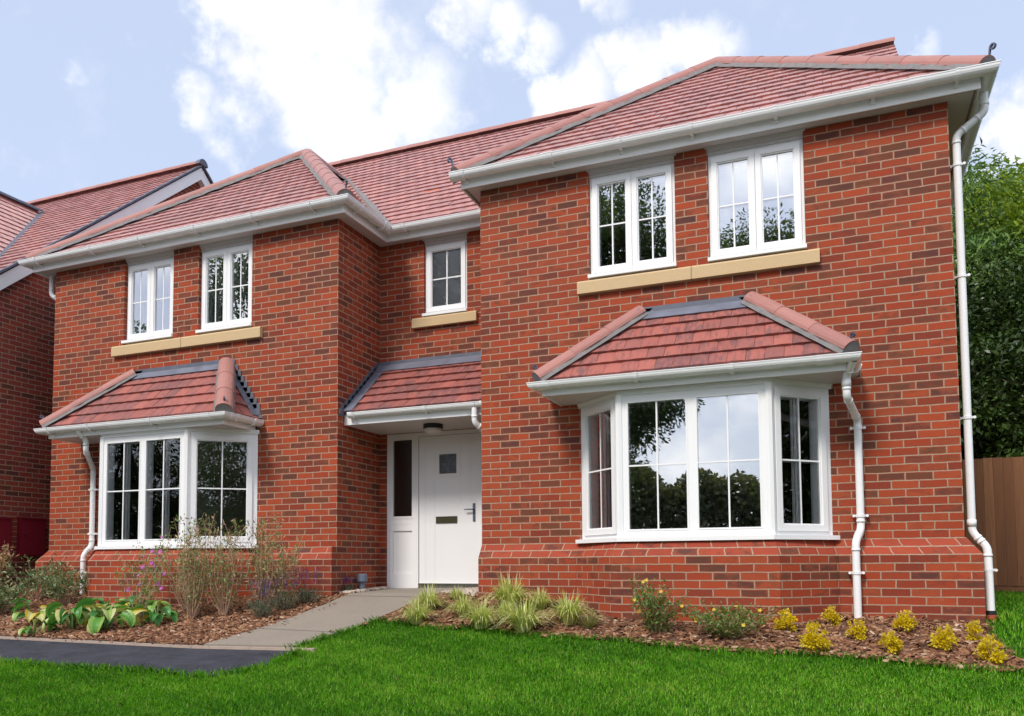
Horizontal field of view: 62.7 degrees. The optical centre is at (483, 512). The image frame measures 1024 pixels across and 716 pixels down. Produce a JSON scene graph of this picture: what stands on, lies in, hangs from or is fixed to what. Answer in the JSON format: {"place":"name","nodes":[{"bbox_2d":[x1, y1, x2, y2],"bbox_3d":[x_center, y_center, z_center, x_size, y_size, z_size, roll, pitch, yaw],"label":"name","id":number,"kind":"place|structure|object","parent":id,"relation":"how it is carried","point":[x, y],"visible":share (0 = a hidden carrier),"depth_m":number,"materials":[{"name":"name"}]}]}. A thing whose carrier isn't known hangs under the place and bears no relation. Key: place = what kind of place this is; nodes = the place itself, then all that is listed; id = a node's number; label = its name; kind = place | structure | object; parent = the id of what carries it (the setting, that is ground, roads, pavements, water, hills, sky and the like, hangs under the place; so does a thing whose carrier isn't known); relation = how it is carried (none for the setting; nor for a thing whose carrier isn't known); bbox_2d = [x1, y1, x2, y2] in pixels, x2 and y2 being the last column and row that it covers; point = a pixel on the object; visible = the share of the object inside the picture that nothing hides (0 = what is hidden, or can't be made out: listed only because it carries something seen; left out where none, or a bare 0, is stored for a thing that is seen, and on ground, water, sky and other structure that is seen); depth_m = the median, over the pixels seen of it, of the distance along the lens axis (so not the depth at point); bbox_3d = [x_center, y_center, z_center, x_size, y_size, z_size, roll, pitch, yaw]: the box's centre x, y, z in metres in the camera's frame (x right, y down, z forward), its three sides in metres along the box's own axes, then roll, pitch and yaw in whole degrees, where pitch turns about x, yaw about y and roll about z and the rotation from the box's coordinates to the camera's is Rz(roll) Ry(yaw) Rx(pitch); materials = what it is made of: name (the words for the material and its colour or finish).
{"place":"outdoors","nodes":[
{"label":"outdoors","id":0,"kind":"place"},
{"bbox_2d":[0,639,290,676],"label":"tarmac","id":1,"kind":"structure","parent":0,"point":[193,659],"depth_m":7.51,"materials":[{"name":"grey asphalt"}]},
{"bbox_2d":[204,587,476,647],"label":"path","id":2,"kind":"structure","parent":0,"point":[348,610],"depth_m":8.64,"materials":[{"name":"concrete"}]},
{"bbox_2d":[0,583,1023,715],"bbox_3d":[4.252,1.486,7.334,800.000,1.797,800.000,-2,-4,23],"label":"ground","id":3,"kind":"structure","parent":0,"point":[741,687],"depth_m":5.91,"materials":[{"name":"green plant"}]},
{"bbox_2d":[0,159,212,587],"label":"brick house","id":4,"kind":"structure","parent":3,"relation":"on","point":[27,316],"depth_m":12.89,"materials":[{"name":"brick"}]},
{"bbox_2d":[0,636,315,651],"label":"kerb","id":5,"kind":"structure","parent":3,"relation":"on","point":[160,645],"depth_m":7.89,"materials":[{"name":"grey concrete"}]},
{"bbox_2d":[0,589,342,644],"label":"mulch bed","id":6,"kind":"object","parent":3,"relation":"on","point":[195,621],"visible":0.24,"depth_m":9.00,"materials":[{"name":"brown wood"}]},
{"bbox_2d":[0,541,17,574],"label":"dry shrub","id":7,"kind":"object","parent":6,"relation":"on","point":[3,559],"visible":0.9,"depth_m":11.52,"materials":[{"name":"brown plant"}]},
{"bbox_2d":[0,580,35,612],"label":"variegated shrub","id":8,"kind":"object","parent":6,"relation":"on","point":[5,596],"visible":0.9,"depth_m":10.40,"materials":[{"name":"green plant"}]},
{"bbox_2d":[0,554,70,599],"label":"variegated shrub","id":9,"kind":"object","parent":6,"relation":"on","point":[35,586],"visible":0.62,"depth_m":10.96,"materials":[{"name":"green plant"}]},
{"bbox_2d":[11,598,59,624],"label":"hosta","id":10,"kind":"object","parent":6,"relation":"on","point":[29,614],"visible":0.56,"depth_m":9.28,"materials":[{"name":"green plant"}]},
{"bbox_2d":[18,614,58,635],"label":"hosta","id":11,"kind":"object","parent":6,"relation":"on","point":[26,628],"visible":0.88,"depth_m":8.74,"materials":[{"name":"green plant"}]},
{"bbox_2d":[27,565,88,604],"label":"variegated shrub","id":12,"kind":"object","parent":6,"relation":"on","point":[56,589],"visible":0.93,"depth_m":10.52,"materials":[{"name":"green plant"}]},
{"bbox_2d":[42,602,95,632],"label":"hosta","id":13,"kind":"object","parent":6,"relation":"on","point":[62,614],"visible":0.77,"depth_m":8.86,"materials":[{"name":"green plant"}]},
{"bbox_2d":[72,598,140,635],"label":"hosta","id":14,"kind":"object","parent":6,"relation":"on","point":[97,618],"visible":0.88,"depth_m":8.79,"materials":[{"name":"green plant"}]},
{"bbox_2d":[93,598,127,612],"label":"hosta","id":15,"kind":"object","parent":6,"relation":"on","point":[103,602],"visible":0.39,"depth_m":9.64,"materials":[{"name":"green plant"}]},
{"bbox_2d":[114,544,170,622],"bbox_3d":[-3.804,0.779,9.229,0.625,0.888,0.544,2,-4,-36],"label":"flowering perennial","id":16,"kind":"object","parent":6,"relation":"on","point":[139,602],"visible":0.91,"depth_m":9.22,"materials":[{"name":"green plant"}]},
{"bbox_2d":[118,587,170,615],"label":"hosta","id":17,"kind":"object","parent":6,"relation":"on","point":[134,602],"visible":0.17,"depth_m":9.57,"materials":[{"name":"green plant"}]},
{"bbox_2d":[128,529,173,611],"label":"flowering perennial","id":18,"kind":"object","parent":6,"relation":"on","point":[153,565],"visible":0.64,"depth_m":9.75,"materials":[{"name":"green plant"}]},
{"bbox_2d":[132,599,177,625],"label":"hosta","id":19,"kind":"object","parent":6,"relation":"on","point":[156,616],"visible":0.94,"depth_m":9.00,"materials":[{"name":"green plant"}]},
{"bbox_2d":[163,513,209,611],"bbox_3d":[-3.408,0.583,9.635,0.531,1.150,0.548,-2,-4,23],"label":"willowy perennial","id":20,"kind":"object","parent":6,"relation":"on","point":[169,566],"visible":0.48,"depth_m":9.56,"materials":[{"name":"green plant"}]},
{"bbox_2d":[169,514,224,619],"bbox_3d":[-3.237,0.568,9.266,0.565,1.217,0.875,-2,-4,23],"label":"willowy perennial","id":21,"kind":"object","parent":6,"relation":"on","point":[190,608],"visible":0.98,"depth_m":9.25,"materials":[{"name":"green plant"}]},
{"bbox_2d":[199,518,258,615],"bbox_3d":[-2.812,0.604,9.383,0.664,1.097,0.757,-2,-4,23],"label":"willowy perennial","id":22,"kind":"object","parent":6,"relation":"on","point":[226,589],"visible":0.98,"depth_m":9.27,"materials":[{"name":"green plant"}]},
{"bbox_2d":[246,578,279,617],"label":"lavender","id":23,"kind":"object","parent":6,"relation":"on","point":[263,611],"visible":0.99,"depth_m":9.02,"materials":[{"name":"green plant"}]},
{"bbox_2d":[242,512,286,609],"bbox_3d":[-2.469,0.546,9.482,0.532,1.107,0.539,1,-4,-17],"label":"willowy perennial","id":24,"kind":"object","parent":6,"relation":"on","point":[264,568],"visible":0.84,"depth_m":9.40,"materials":[{"name":"green plant"}]},
{"bbox_2d":[250,529,308,607],"bbox_3d":[-2.295,0.628,9.458,0.656,0.899,0.676,1,-4,-20],"label":"willowy perennial","id":25,"kind":"object","parent":6,"relation":"on","point":[293,563],"visible":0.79,"depth_m":9.43,"materials":[{"name":"green plant"}]},
{"bbox_2d":[266,567,303,609],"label":"lavender","id":26,"kind":"object","parent":6,"relation":"on","point":[289,604],"visible":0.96,"depth_m":9.29,"materials":[{"name":"green plant"}]},
{"bbox_2d":[292,566,323,603],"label":"lavender","id":27,"kind":"object","parent":6,"relation":"on","point":[306,597],"visible":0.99,"depth_m":9.51,"materials":[{"name":"green plant"}]},
{"bbox_2d":[338,574,354,591],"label":"lavender","id":28,"kind":"object","parent":6,"relation":"on","point":[348,587],"visible":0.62,"depth_m":10.04,"materials":[{"name":"purple plant"}]},
{"bbox_2d":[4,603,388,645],"bbox_3d":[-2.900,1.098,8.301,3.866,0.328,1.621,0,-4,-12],"label":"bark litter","id":29,"kind":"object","parent":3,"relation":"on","point":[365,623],"visible":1,"depth_m":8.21,"materials":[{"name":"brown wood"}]},
{"bbox_2d":[18,37,1000,626],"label":"brick house","id":30,"kind":"structure","parent":3,"relation":"on","point":[692,331],"depth_m":9.18,"materials":[{"name":"red brick"}]},
{"bbox_2d":[121,250,173,344],"bbox_3d":[-4.495,-2.892,11.332,0.900,1.175,0.155,-2,-4,23],"label":"window","id":31,"kind":"structure","parent":30,"relation":"in","point":[150,277],"depth_m":11.33,"materials":[{"name":"white plastic"}]},
{"bbox_2d":[94,427,258,550],"bbox_3d":[-4.121,-0.269,10.668,2.726,1.466,0.669,-2,-4,23],"label":"bay window","id":32,"kind":"structure","parent":30,"relation":"in","point":[147,478],"depth_m":10.39,"materials":[{"name":"white plastic"}]},
{"bbox_2d":[195,235,252,333],"bbox_3d":[-3.313,-2.928,10.836,0.905,1.175,0.155,-2,-4,23],"label":"window","id":33,"kind":"structure","parent":30,"relation":"in","point":[226,286],"depth_m":10.84,"materials":[{"name":"white plastic"}]},
{"bbox_2d":[387,429,481,587],"bbox_3d":[-0.616,-0.029,10.631,1.380,2.005,0.115,-2,-4,23],"label":"front door","id":34,"kind":"structure","parent":30,"relation":"in","point":[434,481],"depth_m":10.64,"materials":[{"name":"white plastic"}]},
{"bbox_2d":[422,232,467,316],"bbox_3d":[-0.480,-3.027,10.727,0.647,1.020,0.155,-2,-4,23],"label":"window","id":35,"kind":"structure","parent":30,"relation":"in","point":[446,256],"depth_m":10.73,"materials":[{"name":"white plastic"}]},
{"bbox_2d":[586,153,676,279],"bbox_3d":[1.546,-3.074,8.772,0.947,1.185,0.155,-2,-4,23],"label":"window","id":36,"kind":"structure","parent":30,"relation":"in","point":[629,173],"depth_m":8.76,"materials":[{"name":"white plastic"}]},
{"bbox_2d":[576,378,839,543],"bbox_3d":[2.041,-0.456,8.105,2.540,1.466,0.617,-2,-4,23],"label":"bay window","id":37,"kind":"structure","parent":30,"relation":"in","point":[794,459],"depth_m":7.84,"materials":[{"name":"white plastic"}]},
{"bbox_2d":[698,453,751,527],"bbox_3d":[3.583,0.097,12.621,0.850,1.960,0.121,-2,-4,23],"label":"window pane","id":38,"kind":"structure","parent":30,"relation":"in","point":[713,477],"depth_m":12.64,"materials":[{"name":"glass"}]},
{"bbox_2d":[705,128,806,262],"bbox_3d":[2.684,-3.109,8.294,0.947,1.185,0.155,-2,-4,23],"label":"window","id":39,"kind":"structure","parent":30,"relation":"in","point":[752,151],"depth_m":8.28,"materials":[{"name":"white plastic"}]},
{"bbox_2d":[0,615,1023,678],"bbox_3d":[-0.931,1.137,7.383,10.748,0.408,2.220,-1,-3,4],"label":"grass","id":40,"kind":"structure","parent":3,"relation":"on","point":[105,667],"depth_m":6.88,"materials":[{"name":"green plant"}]},
{"bbox_2d":[0,586,1023,671],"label":"bark mulch","id":41,"kind":"object","parent":3,"relation":"on","point":[929,654],"visible":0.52,"depth_m":7.67,"materials":[{"name":"brown wood"}]},
{"bbox_2d":[339,586,477,595],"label":"pale gravel","id":42,"kind":"structure","parent":41,"relation":"on","point":[473,591],"depth_m":9.88,"materials":[{"name":"beige gravel"}]},
{"bbox_2d":[357,574,366,588],"bbox_3d":[-1.487,0.892,10.247,0.131,0.290,0.131,-2,-4,23],"label":"vent pipe","id":43,"kind":"object","parent":42,"relation":"on","point":[361,579],"visible":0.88,"depth_m":10.21,"materials":[{"name":"grey plastic"}]},
{"bbox_2d":[388,596,445,624],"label":"grass tuft","id":44,"kind":"object","parent":41,"relation":"on","point":[416,614],"visible":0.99,"depth_m":8.07,"materials":[{"name":"green plant"}]},
{"bbox_2d":[402,582,451,609],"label":"grass tuft","id":45,"kind":"object","parent":41,"relation":"on","point":[432,601],"visible":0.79,"depth_m":8.57,"materials":[{"name":"green plant"}]},
{"bbox_2d":[442,585,470,599],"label":"grass tuft","id":46,"kind":"object","parent":41,"relation":"on","point":[456,593],"visible":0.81,"depth_m":8.92,"materials":[{"name":"green plant"}]},
{"bbox_2d":[441,594,473,616],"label":"grass tuft","id":47,"kind":"object","parent":41,"relation":"on","point":[463,606],"visible":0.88,"depth_m":8.23,"materials":[{"name":"green plant"}]},
{"bbox_2d":[452,596,507,628],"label":"grass tuft","id":48,"kind":"object","parent":41,"relation":"on","point":[481,617],"visible":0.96,"depth_m":7.78,"materials":[{"name":"green plant"}]},
{"bbox_2d":[491,597,517,621],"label":"grass tuft","id":49,"kind":"object","parent":41,"relation":"on","point":[504,606],"visible":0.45,"depth_m":7.99,"materials":[{"name":"green plant"}]},
{"bbox_2d":[478,569,545,606],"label":"grass tuft","id":50,"kind":"object","parent":41,"relation":"on","point":[507,593],"visible":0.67,"depth_m":8.37,"materials":[{"name":"green plant"}]},
{"bbox_2d":[488,591,559,632],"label":"grass tuft","id":51,"kind":"object","parent":41,"relation":"on","point":[522,619],"visible":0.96,"depth_m":7.58,"materials":[{"name":"green plant"}]},
{"bbox_2d":[522,587,556,610],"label":"grass tuft","id":52,"kind":"object","parent":41,"relation":"on","point":[539,598],"visible":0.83,"depth_m":8.33,"materials":[{"name":"green plant"}]},
{"bbox_2d":[538,589,601,624],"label":"grass tuft","id":53,"kind":"object","parent":41,"relation":"on","point":[568,610],"visible":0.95,"depth_m":7.75,"materials":[{"name":"green plant"}]},
{"bbox_2d":[571,607,609,628],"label":"grass tuft","id":54,"kind":"object","parent":41,"relation":"on","point":[590,622],"visible":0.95,"depth_m":7.63,"materials":[{"name":"green plant"}]},
{"bbox_2d":[624,576,690,633],"bbox_3d":[1.510,0.806,7.425,0.549,0.532,0.574,2,-4,-33],"label":"flowering shrub","id":55,"kind":"object","parent":41,"relation":"on","point":[651,603],"visible":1,"depth_m":7.36,"materials":[{"name":"green plant"}]},
{"bbox_2d":[667,599,786,638],"bbox_3d":[2.086,0.921,7.191,0.869,0.351,0.974,1,-4,-14],"label":"flowering shrub","id":56,"kind":"object","parent":41,"relation":"on","point":[724,629],"visible":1,"depth_m":7.10,"materials":[{"name":"green plant"}]},
{"bbox_2d":[772,608,797,631],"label":"yellow shrub","id":57,"kind":"object","parent":41,"relation":"on","point":[788,621],"visible":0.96,"depth_m":7.24,"materials":[{"name":"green plant"}]},
{"bbox_2d":[798,621,833,650],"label":"yellow shrub","id":58,"kind":"object","parent":41,"relation":"on","point":[811,639],"visible":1,"depth_m":6.69,"materials":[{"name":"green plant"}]},
{"bbox_2d":[820,605,842,625],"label":"yellow shrub","id":59,"kind":"object","parent":41,"relation":"on","point":[832,616],"visible":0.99,"depth_m":7.35,"materials":[{"name":"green plant"}]},
{"bbox_2d":[845,619,867,640],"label":"yellow shrub","id":60,"kind":"object","parent":41,"relation":"on","point":[856,631],"visible":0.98,"depth_m":6.92,"materials":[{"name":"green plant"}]},
{"bbox_2d":[878,630,903,654],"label":"yellow shrub","id":61,"kind":"object","parent":41,"relation":"on","point":[893,642],"visible":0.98,"depth_m":6.54,"materials":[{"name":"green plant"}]},
{"bbox_2d":[892,609,917,633],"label":"yellow shrub","id":62,"kind":"object","parent":41,"relation":"on","point":[905,624],"visible":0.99,"depth_m":7.04,"materials":[{"name":"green plant"}]},
{"bbox_2d":[927,623,958,650],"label":"yellow shrub","id":63,"kind":"object","parent":41,"relation":"on","point":[939,640],"visible":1,"depth_m":6.56,"materials":[{"name":"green plant"}]},
{"bbox_2d":[965,619,982,640],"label":"yellow shrub","id":64,"kind":"object","parent":41,"relation":"on","point":[976,629],"visible":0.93,"depth_m":6.75,"materials":[{"name":"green plant"}]},
{"bbox_2d":[972,634,1008,664],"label":"yellow shrub","id":65,"kind":"object","parent":41,"relation":"on","point":[986,650],"visible":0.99,"depth_m":6.22,"materials":[{"name":"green plant"}]},
{"bbox_2d":[952,137,1023,451],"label":"conifer tree","id":66,"kind":"object","parent":3,"relation":"on","point":[973,246],"visible":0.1,"depth_m":15.19,"materials":[{"name":"green plant"}]},
{"bbox_2d":[952,158,1023,276],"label":"broadleaf tree","id":67,"kind":"object","parent":3,"relation":"on","point":[1013,210],"visible":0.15,"depth_m":15.86,"materials":[{"name":"green plant"}]},
{"bbox_2d":[952,153,1023,234],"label":"broadleaf tree","id":68,"kind":"object","parent":3,"relation":"on","point":[993,173],"depth_m":18.64,"materials":[{"name":"green plant"}]},
{"bbox_2d":[954,237,1023,458],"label":"evergreen tree","id":69,"kind":"object","parent":3,"relation":"on","point":[1010,300],"visible":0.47,"depth_m":13.94,"materials":[{"name":"green plant"}]},
{"bbox_2d":[962,456,1023,591],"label":"wooden fence","id":70,"kind":"object","parent":3,"relation":"on","point":[999,493],"visible":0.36,"depth_m":11.78,"materials":[{"name":"brown wood"}]},
{"bbox_2d":[0,0,1023,216],"label":"sky","id":71,"kind":"structure","parent":0,"point":[93,92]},
{"bbox_2d":[985,590,1023,655],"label":"grass","id":72,"kind":"structure","parent":0,"point":[1009,605],"depth_m":7.79,"materials":[{"name":"green plant"}]}
]}

